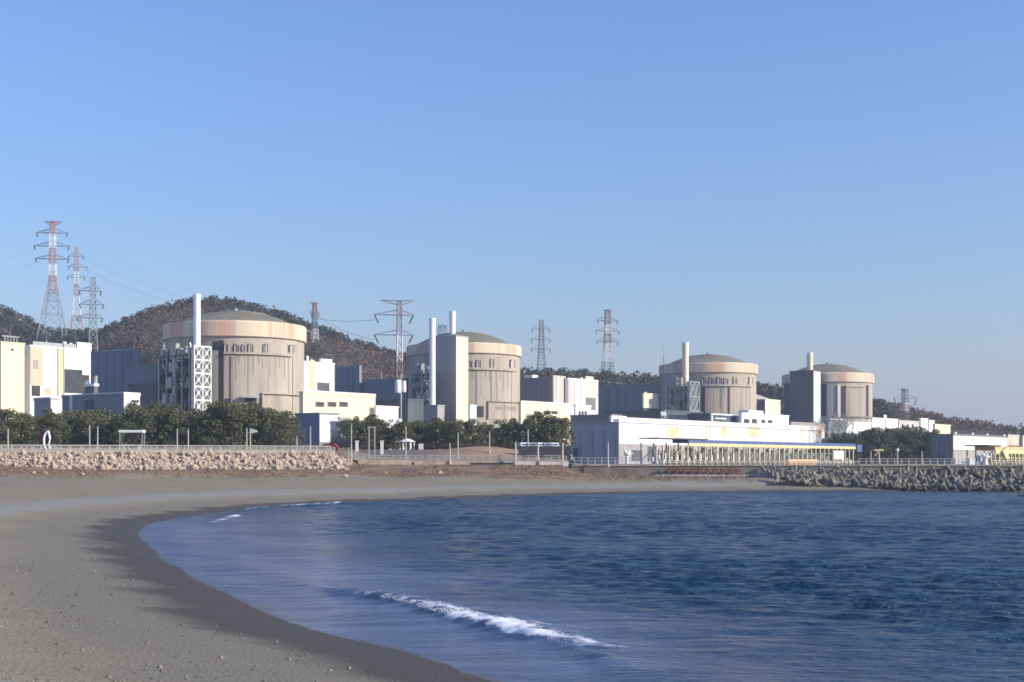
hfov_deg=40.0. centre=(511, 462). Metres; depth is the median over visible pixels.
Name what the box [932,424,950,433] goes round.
house
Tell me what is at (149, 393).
hall annex
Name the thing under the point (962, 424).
bare woodland
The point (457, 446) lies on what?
lamp post
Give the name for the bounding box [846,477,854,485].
tetrapod
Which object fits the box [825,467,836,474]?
tetrapod
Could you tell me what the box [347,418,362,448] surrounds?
pine tree
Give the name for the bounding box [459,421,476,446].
pine tree
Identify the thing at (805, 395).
lift shaft
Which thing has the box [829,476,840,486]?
tetrapod
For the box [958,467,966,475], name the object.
tetrapod
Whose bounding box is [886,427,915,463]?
pine tree
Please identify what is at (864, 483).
tetrapod
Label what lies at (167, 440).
pine tree
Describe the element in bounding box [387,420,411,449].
pine tree
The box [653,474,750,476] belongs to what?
rubble
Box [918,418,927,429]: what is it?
house
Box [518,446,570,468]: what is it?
dark wall
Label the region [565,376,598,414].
service building
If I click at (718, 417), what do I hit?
roof frame
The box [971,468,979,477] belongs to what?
tetrapod
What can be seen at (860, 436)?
pine tree
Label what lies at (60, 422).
pine tree
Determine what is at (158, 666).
pebbles
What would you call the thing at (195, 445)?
fence
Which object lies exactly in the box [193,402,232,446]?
pine tree
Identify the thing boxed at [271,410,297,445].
pine tree
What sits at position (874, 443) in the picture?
pine tree
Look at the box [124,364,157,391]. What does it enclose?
hall annex
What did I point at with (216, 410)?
pine tree
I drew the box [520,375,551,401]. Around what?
turbine hall
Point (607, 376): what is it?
evergreen woodland
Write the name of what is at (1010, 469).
tetrapod
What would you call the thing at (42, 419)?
pine tree
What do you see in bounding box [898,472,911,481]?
tetrapod
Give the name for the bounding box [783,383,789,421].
service block
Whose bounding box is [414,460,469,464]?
block wall
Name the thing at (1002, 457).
intake gantry
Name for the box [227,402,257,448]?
pine tree
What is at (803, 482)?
tetrapod
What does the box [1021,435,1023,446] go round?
end block
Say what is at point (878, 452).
yellow post
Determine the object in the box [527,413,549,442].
pine tree
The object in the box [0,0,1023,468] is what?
sky
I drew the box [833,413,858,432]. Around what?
bare tree
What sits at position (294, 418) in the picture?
pine tree
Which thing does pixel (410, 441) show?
pavilion
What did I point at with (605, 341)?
pylon
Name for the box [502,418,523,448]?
pine tree
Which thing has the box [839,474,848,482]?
tetrapod
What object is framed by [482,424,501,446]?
pine tree
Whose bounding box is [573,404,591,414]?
switch house
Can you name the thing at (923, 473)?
tetrapod
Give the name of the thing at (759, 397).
pitched hall
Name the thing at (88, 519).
beach
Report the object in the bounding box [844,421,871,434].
store building
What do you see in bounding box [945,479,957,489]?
tetrapod
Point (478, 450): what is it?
ground
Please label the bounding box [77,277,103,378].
pylon
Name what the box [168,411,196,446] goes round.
pine tree
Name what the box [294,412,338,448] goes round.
warehouse
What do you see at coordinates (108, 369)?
turbine hall
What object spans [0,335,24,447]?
tower block
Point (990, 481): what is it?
tetrapod
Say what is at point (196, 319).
stack
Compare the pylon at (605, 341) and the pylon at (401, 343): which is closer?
the pylon at (401, 343)
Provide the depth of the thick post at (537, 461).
268.85 m
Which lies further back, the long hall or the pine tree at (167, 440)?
the long hall
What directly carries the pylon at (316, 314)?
on the ground at (478, 450)
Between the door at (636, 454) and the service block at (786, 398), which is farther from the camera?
the service block at (786, 398)
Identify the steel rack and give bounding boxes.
[158,342,190,446]
[411,364,435,404]
[665,377,688,410]
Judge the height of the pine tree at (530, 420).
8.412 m
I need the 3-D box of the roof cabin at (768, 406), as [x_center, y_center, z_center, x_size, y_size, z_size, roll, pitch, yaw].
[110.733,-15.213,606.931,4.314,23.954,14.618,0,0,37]
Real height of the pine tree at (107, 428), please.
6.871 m
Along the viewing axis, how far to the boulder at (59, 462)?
246.47 m
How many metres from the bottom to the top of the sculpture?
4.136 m
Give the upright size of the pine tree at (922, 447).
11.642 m
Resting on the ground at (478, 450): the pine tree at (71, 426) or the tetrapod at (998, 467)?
the pine tree at (71, 426)
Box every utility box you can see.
[952,458,961,463]
[966,458,975,464]
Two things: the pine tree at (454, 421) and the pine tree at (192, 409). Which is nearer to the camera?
the pine tree at (192, 409)
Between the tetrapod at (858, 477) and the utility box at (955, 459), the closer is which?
the tetrapod at (858, 477)
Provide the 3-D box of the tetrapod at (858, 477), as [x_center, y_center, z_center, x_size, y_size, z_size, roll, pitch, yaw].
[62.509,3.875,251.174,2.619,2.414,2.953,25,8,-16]
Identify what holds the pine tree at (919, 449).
on the ground at (478, 450)
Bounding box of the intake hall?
[571,417,823,465]
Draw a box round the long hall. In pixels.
[930,432,1007,464]
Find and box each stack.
[84,376,98,393]
[193,294,200,348]
[429,318,435,404]
[449,311,455,333]
[682,342,688,410]
[807,353,812,369]
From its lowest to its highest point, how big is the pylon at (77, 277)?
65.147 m
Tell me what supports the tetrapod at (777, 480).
on the beach
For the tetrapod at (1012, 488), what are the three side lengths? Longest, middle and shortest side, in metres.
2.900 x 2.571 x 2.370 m
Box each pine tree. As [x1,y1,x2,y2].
[0,408,17,444]
[0,409,24,447]
[0,410,19,447]
[4,416,29,447]
[11,417,34,447]
[14,411,38,447]
[21,416,42,447]
[29,414,54,447]
[37,407,58,442]
[38,412,70,447]
[47,413,73,447]
[55,409,73,447]
[59,413,83,447]
[63,409,93,447]
[67,413,85,446]
[71,413,104,447]
[81,413,114,447]
[86,408,107,447]
[91,407,123,447]
[100,416,119,447]
[106,414,134,447]
[116,413,140,447]
[121,406,155,446]
[122,402,141,446]
[131,408,160,446]
[134,404,153,444]
[137,402,171,441]
[146,407,176,446]
[146,410,179,446]
[151,403,190,446]
[158,407,190,446]
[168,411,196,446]
[178,410,205,446]
[184,407,200,446]
[189,410,219,446]
[190,412,214,446]
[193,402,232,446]
[205,401,239,449]
[206,401,235,446]
[211,402,249,449]
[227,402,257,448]
[235,408,270,449]
[242,404,272,448]
[249,403,269,448]
[252,410,278,448]
[255,407,283,448]
[264,412,295,449]
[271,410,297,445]
[277,411,301,445]
[279,416,305,448]
[331,419,360,448]
[335,420,357,448]
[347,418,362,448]
[354,420,376,449]
[357,416,372,443]
[360,414,386,449]
[365,418,389,449]
[375,418,395,449]
[385,426,404,449]
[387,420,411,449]
[399,424,422,448]
[411,420,427,449]
[416,419,435,449]
[422,417,443,449]
[433,421,455,448]
[437,422,461,448]
[448,419,469,447]
[450,418,463,448]
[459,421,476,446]
[461,418,485,446]
[471,422,490,441]
[475,426,490,444]
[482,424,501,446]
[492,420,512,446]
[496,419,518,448]
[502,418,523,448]
[514,423,532,442]
[517,413,545,442]
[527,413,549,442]
[530,410,561,443]
[545,415,562,445]
[546,417,573,445]
[552,421,576,454]
[821,433,842,449]
[821,434,840,452]
[836,432,858,457]
[848,431,880,463]
[849,437,869,463]
[858,429,880,463]
[861,426,892,463]
[865,427,884,463]
[876,427,904,463]
[883,430,909,463]
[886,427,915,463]
[901,427,918,463]
[903,430,927,463]
[909,433,929,457]
[910,426,930,463]
[912,430,930,463]
[914,431,932,463]
[924,429,940,462]
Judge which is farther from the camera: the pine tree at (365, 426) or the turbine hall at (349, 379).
the turbine hall at (349, 379)
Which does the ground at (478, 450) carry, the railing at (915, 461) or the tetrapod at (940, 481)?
the railing at (915, 461)
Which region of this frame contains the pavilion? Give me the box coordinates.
[399,439,422,449]
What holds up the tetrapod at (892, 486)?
on the beach
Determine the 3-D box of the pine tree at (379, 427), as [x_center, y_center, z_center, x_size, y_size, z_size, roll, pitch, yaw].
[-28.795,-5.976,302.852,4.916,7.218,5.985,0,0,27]
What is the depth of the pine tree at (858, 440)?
451.61 m
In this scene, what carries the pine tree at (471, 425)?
on the ground at (478, 450)
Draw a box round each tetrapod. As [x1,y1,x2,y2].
[773,472,783,484]
[781,476,791,485]
[791,474,799,484]
[800,476,811,485]
[809,476,823,486]
[811,471,824,477]
[821,476,830,486]
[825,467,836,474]
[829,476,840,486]
[834,474,848,480]
[838,480,850,486]
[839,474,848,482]
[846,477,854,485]
[853,479,862,486]
[856,474,869,485]
[860,480,872,487]
[866,475,876,485]
[866,480,879,488]
[877,474,890,479]
[880,481,889,489]
[882,470,892,479]
[883,477,898,488]
[888,480,899,489]
[894,480,908,485]
[895,483,909,490]
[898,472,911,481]
[900,465,914,474]
[910,482,922,490]
[917,470,925,479]
[920,477,928,484]
[922,483,938,489]
[925,475,939,483]
[928,478,936,484]
[934,474,944,483]
[935,465,945,476]
[935,482,945,490]
[937,470,943,478]
[945,465,959,475]
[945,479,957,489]
[949,467,957,475]
[950,475,966,483]
[951,480,964,489]
[952,484,961,491]
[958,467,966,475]
[959,485,976,491]
[964,478,978,486]
[967,478,972,488]
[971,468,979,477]
[973,476,983,484]
[981,468,987,479]
[981,484,992,491]
[988,470,1002,478]
[988,475,1002,482]
[988,479,1003,486]
[995,465,1007,472]
[998,468,1007,477]
[999,478,1004,489]
[1001,474,1013,483]
[1007,466,1014,474]
[1008,479,1017,487]
[1009,485,1022,491]
[1012,472,1021,480]
[1015,464,1023,474]
[1017,482,1023,489]
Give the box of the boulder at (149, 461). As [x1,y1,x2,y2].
[146,459,153,464]
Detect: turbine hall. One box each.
[91,348,140,392]
[335,365,361,456]
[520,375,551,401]
[598,383,660,413]
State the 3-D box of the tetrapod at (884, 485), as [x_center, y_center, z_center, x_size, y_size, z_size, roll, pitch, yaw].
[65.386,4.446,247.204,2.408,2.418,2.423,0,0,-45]
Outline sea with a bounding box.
[138,491,1023,681]
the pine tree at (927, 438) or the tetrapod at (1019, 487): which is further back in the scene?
the pine tree at (927, 438)
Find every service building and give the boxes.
[25,341,90,447]
[304,356,334,392]
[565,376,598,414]
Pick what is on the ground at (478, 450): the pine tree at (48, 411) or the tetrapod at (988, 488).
the pine tree at (48, 411)
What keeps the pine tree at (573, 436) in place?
on the ground at (478, 450)
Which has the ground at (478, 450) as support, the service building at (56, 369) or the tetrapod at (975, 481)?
the service building at (56, 369)
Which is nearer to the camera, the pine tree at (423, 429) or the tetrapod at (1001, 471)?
the tetrapod at (1001, 471)
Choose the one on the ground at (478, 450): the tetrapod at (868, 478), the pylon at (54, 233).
the pylon at (54, 233)
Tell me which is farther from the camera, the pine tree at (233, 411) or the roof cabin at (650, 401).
the roof cabin at (650, 401)
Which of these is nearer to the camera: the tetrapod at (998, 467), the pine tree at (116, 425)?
the tetrapod at (998, 467)
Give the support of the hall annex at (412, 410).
on the ground at (478, 450)
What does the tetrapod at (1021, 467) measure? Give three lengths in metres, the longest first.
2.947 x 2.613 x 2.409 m
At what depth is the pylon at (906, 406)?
719.37 m
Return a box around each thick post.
[513,442,516,463]
[536,442,538,463]
[562,443,563,463]
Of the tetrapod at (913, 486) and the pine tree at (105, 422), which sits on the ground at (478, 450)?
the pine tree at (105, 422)
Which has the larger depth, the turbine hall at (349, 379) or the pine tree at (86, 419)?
the turbine hall at (349, 379)
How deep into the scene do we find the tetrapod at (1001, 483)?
248.52 m
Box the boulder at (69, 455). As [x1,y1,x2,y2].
[66,452,72,458]
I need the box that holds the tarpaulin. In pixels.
[747,468,786,479]
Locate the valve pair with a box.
[660,412,665,418]
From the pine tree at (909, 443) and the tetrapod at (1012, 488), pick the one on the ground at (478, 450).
the pine tree at (909, 443)
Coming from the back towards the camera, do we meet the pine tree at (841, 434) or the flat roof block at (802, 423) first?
the flat roof block at (802, 423)
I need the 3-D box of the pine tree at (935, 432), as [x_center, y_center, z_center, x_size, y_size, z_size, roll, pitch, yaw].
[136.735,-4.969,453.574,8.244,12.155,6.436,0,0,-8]
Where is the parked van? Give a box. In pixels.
[333,439,354,448]
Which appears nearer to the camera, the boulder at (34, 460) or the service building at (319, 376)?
the boulder at (34, 460)
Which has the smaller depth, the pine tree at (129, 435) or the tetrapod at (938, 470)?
the tetrapod at (938, 470)
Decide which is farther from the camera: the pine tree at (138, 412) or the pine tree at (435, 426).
the pine tree at (435, 426)
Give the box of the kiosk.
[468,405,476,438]
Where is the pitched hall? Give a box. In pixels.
[756,394,780,414]
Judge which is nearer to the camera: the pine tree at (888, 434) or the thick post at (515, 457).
the thick post at (515, 457)
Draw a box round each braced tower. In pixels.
[191,345,211,438]
[687,381,699,411]
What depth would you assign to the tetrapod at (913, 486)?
245.94 m
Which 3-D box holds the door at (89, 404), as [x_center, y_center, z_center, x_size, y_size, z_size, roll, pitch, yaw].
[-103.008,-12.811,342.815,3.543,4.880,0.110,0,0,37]
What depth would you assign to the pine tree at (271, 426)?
294.48 m
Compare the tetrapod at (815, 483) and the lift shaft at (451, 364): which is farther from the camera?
the lift shaft at (451, 364)
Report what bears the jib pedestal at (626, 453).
on the ground at (478, 450)
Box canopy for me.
[337,417,350,447]
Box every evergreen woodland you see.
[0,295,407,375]
[520,366,897,418]
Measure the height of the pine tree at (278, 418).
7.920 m
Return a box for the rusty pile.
[675,466,679,474]
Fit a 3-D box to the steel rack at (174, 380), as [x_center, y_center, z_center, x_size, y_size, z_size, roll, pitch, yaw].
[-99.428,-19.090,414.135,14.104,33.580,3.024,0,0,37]
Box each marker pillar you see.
[355,441,358,451]
[380,441,383,453]
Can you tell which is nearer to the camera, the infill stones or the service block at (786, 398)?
the infill stones
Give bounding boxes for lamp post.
[7,429,8,447]
[350,425,352,456]
[405,426,406,458]
[449,443,450,463]
[457,433,458,458]
[607,442,608,466]
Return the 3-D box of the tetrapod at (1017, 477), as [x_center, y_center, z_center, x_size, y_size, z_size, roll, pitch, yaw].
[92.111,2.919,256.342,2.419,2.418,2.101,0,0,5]
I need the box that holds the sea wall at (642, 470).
[572,465,1019,475]
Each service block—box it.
[552,375,565,402]
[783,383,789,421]
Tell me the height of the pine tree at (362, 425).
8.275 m
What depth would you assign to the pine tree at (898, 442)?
455.11 m
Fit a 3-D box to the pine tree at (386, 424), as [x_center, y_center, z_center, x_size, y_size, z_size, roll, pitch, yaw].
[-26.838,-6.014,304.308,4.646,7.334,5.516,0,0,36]
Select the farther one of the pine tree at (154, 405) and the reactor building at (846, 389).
the reactor building at (846, 389)
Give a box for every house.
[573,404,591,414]
[668,415,687,419]
[738,410,788,424]
[824,419,846,437]
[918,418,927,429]
[928,420,934,431]
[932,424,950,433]
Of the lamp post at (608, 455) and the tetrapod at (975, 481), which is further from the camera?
the lamp post at (608, 455)
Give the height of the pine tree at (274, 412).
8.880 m
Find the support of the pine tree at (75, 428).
on the ground at (478, 450)
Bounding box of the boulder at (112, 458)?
[110,454,115,460]
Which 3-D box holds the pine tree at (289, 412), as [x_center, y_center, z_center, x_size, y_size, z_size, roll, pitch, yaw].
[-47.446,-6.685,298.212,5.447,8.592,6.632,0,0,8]
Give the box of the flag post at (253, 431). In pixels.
[250,428,257,449]
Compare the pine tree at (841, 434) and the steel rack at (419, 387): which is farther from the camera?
the steel rack at (419, 387)
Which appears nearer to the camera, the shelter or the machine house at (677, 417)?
the shelter
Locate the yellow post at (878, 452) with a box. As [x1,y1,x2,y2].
[874,449,883,463]
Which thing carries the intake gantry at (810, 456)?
on the ground at (478, 450)
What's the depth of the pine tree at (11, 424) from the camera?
277.95 m
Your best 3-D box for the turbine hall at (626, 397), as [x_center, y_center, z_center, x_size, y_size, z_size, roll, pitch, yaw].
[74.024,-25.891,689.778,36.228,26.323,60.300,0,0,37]
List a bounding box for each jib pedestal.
[623,448,633,463]
[981,452,991,464]
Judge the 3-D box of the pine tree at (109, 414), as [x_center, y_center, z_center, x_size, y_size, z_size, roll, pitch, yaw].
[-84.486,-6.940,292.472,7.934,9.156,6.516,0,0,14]
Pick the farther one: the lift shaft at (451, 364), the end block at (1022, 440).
the lift shaft at (451, 364)
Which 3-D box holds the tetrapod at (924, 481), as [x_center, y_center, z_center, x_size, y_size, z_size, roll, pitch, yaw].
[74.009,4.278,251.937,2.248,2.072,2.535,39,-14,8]
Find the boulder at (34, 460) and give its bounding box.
[32,457,37,463]
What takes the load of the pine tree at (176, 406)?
on the ground at (478, 450)
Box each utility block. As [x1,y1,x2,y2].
[33,397,58,447]
[61,392,140,447]
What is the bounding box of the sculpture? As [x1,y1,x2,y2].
[39,431,50,447]
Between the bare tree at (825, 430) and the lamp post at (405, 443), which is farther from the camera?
the bare tree at (825, 430)
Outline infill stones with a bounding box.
[0,452,352,469]
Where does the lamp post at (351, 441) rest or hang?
on the ground at (478, 450)
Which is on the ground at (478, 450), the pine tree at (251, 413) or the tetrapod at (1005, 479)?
the pine tree at (251, 413)
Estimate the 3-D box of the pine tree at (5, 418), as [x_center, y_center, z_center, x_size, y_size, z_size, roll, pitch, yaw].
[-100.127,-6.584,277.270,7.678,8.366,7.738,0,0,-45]
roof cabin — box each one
[641,392,658,409]
[756,399,780,414]
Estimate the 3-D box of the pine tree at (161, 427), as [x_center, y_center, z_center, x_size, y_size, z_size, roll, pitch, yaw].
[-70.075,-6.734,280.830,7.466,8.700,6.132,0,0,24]
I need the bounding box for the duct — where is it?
[609,416,626,421]
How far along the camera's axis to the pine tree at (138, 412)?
277.47 m
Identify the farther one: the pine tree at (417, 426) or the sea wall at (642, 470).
the pine tree at (417, 426)
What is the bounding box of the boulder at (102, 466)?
[99,463,105,469]
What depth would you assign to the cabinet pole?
317.61 m
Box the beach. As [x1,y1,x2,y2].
[0,454,1023,681]
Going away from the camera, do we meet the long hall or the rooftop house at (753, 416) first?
the long hall
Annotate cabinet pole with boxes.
[395,374,405,422]
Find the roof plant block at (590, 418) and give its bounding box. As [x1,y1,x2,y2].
[570,414,622,422]
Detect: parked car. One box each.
[318,443,339,450]
[517,443,526,448]
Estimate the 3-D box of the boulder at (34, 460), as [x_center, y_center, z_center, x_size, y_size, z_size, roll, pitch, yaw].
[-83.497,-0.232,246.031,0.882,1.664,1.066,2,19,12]
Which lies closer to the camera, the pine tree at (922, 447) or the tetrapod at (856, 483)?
the tetrapod at (856, 483)
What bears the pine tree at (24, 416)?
on the ground at (478, 450)
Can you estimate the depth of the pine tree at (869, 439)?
453.46 m
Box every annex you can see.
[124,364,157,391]
[128,383,157,435]
[362,378,407,404]
[374,405,398,449]
[376,399,423,449]
[423,405,444,449]
[603,410,703,418]
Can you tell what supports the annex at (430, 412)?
on the ground at (478, 450)
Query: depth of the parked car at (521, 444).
296.41 m
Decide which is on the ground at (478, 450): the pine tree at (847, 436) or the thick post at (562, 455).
the pine tree at (847, 436)
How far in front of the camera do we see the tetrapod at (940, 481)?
253.93 m
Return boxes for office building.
[299,390,375,449]
[518,401,571,445]
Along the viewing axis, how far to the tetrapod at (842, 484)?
249.72 m
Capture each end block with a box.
[1006,434,1019,456]
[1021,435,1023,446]
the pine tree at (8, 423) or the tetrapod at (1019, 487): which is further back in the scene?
the pine tree at (8, 423)
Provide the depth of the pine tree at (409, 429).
303.76 m
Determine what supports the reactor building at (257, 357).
on the ground at (478, 450)
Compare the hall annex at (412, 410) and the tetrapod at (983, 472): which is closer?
the tetrapod at (983, 472)
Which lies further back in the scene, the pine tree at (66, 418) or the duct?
the duct
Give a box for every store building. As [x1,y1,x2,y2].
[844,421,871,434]
[871,415,897,432]
[898,420,918,431]
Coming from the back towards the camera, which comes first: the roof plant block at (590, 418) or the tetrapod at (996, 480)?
the roof plant block at (590, 418)
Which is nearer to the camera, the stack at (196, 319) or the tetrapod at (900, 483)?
the tetrapod at (900, 483)
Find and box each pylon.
[34,221,69,339]
[67,247,87,329]
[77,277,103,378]
[310,302,319,342]
[374,300,413,377]
[437,325,446,334]
[531,320,550,373]
[596,309,619,382]
[893,388,916,420]
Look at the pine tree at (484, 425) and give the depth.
318.72 m
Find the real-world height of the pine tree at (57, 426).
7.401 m
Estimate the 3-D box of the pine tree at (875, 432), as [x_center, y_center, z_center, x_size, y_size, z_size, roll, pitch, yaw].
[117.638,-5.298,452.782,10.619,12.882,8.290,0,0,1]
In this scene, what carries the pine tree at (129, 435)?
on the ground at (478, 450)
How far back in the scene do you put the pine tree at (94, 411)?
298.98 m
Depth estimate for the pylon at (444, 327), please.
868.94 m
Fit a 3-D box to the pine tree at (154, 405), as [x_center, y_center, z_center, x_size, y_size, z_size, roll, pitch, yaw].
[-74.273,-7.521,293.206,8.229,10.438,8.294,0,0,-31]
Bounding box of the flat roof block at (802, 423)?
[789,422,824,437]
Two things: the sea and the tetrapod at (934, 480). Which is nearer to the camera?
the sea
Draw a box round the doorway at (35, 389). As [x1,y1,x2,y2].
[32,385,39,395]
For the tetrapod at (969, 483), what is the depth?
246.29 m
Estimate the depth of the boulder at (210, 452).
256.73 m
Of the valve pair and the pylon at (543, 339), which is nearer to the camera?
the valve pair
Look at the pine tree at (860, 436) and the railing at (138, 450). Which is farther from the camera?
the pine tree at (860, 436)
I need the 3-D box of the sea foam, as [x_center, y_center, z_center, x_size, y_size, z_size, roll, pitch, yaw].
[-1.682,4.813,45.350,1.470,0.199,16.293,0,0,-27]
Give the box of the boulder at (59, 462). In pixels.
[56,459,64,465]
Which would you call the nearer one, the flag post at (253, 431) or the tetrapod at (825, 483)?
the tetrapod at (825, 483)
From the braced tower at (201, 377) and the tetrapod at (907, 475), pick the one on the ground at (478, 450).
the braced tower at (201, 377)
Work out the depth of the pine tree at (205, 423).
276.87 m
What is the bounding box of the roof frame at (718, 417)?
[687,413,738,422]
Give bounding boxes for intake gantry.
[639,437,861,464]
[964,445,1023,464]
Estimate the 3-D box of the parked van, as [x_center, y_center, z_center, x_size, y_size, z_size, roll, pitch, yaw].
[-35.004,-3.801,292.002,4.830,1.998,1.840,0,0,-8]
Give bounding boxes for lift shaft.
[435,335,468,446]
[789,370,820,422]
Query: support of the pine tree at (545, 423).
on the ground at (478, 450)
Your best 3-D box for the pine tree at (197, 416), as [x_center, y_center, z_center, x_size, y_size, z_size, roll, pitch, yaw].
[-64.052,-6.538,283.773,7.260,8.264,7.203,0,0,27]
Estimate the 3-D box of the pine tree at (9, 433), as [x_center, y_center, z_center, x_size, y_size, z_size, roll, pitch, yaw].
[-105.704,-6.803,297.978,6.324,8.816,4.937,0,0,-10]
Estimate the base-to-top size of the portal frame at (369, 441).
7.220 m
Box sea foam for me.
[364,590,594,641]
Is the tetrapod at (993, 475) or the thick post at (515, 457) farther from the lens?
the thick post at (515, 457)
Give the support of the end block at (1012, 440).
on the ground at (478, 450)
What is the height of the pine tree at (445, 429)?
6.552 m
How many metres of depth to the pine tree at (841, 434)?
471.43 m
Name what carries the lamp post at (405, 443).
on the ground at (478, 450)
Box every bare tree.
[813,413,846,437]
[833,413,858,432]
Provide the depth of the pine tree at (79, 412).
283.43 m
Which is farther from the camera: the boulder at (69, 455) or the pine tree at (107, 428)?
the pine tree at (107, 428)
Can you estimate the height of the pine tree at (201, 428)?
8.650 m
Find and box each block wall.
[358,459,411,464]
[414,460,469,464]
[514,460,535,464]
[539,461,568,465]
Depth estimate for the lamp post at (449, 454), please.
266.43 m
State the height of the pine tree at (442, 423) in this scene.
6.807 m
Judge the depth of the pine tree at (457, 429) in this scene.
301.72 m
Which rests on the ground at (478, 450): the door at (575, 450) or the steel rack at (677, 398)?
the steel rack at (677, 398)
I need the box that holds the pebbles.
[0,554,398,681]
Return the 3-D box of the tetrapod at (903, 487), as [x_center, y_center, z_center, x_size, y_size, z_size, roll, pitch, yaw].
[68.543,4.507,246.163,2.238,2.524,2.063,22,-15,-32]
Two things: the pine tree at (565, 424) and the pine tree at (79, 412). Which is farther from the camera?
the pine tree at (565, 424)
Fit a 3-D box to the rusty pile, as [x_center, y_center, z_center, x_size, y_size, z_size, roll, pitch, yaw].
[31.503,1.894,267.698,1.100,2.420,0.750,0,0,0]
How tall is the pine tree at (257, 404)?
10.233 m
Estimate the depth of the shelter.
261.11 m
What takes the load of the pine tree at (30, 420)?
on the ground at (478, 450)
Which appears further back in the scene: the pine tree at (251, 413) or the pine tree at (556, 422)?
the pine tree at (556, 422)
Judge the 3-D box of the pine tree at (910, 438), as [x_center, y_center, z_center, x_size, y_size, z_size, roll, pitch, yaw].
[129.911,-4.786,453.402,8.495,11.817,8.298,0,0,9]
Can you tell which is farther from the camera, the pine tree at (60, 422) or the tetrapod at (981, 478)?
the pine tree at (60, 422)
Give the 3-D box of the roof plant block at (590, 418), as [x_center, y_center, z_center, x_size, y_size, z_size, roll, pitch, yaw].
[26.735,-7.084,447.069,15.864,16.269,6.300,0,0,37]
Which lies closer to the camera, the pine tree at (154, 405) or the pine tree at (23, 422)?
the pine tree at (23, 422)
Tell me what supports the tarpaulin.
on the beach
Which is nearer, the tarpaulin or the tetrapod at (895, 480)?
the tetrapod at (895, 480)
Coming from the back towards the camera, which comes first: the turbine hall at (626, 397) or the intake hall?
the turbine hall at (626, 397)
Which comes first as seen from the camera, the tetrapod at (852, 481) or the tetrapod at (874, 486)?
the tetrapod at (874, 486)
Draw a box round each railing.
[0,445,334,454]
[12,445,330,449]
[348,451,566,464]
[574,457,663,464]
[858,459,966,464]
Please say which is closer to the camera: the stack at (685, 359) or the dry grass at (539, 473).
the dry grass at (539, 473)
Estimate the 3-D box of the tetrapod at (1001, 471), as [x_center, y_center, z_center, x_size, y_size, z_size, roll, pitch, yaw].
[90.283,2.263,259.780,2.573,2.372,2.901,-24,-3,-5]
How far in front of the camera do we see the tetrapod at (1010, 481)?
248.90 m
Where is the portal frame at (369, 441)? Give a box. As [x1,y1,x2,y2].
[368,427,375,458]
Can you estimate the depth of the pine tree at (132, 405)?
295.04 m
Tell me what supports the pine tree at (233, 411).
on the ground at (478, 450)
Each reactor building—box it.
[163,308,306,448]
[406,330,521,442]
[659,353,757,414]
[782,362,873,422]
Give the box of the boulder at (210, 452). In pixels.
[207,449,212,455]
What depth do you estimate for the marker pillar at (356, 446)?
284.72 m
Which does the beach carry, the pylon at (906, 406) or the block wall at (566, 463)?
the block wall at (566, 463)
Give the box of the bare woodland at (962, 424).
[756,386,1023,435]
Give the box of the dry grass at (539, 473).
[0,454,753,481]
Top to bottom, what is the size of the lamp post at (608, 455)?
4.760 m
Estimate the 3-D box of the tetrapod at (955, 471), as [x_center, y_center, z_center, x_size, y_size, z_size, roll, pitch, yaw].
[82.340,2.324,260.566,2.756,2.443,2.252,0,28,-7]
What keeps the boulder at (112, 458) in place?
on the beach
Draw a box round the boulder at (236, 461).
[233,458,239,463]
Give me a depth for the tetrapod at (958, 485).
246.84 m
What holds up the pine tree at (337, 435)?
on the ground at (478, 450)
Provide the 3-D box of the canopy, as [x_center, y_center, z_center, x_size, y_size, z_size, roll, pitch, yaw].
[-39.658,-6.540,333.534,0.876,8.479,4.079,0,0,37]
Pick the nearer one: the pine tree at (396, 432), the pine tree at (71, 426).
the pine tree at (71, 426)
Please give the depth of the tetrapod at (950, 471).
263.40 m
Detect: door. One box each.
[85,400,93,412]
[573,448,577,460]
[632,450,639,460]
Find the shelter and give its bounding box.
[119,430,145,447]
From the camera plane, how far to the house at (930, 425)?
651.63 m
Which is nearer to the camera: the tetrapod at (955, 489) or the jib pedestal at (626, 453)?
the tetrapod at (955, 489)
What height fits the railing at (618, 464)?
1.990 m
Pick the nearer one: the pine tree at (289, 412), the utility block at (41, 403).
the pine tree at (289, 412)
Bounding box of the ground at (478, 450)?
[0,308,1020,464]
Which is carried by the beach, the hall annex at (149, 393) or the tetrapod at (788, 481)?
the tetrapod at (788, 481)
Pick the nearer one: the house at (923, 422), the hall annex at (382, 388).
the hall annex at (382, 388)
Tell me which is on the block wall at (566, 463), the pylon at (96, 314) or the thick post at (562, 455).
the thick post at (562, 455)
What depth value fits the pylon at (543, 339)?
848.99 m

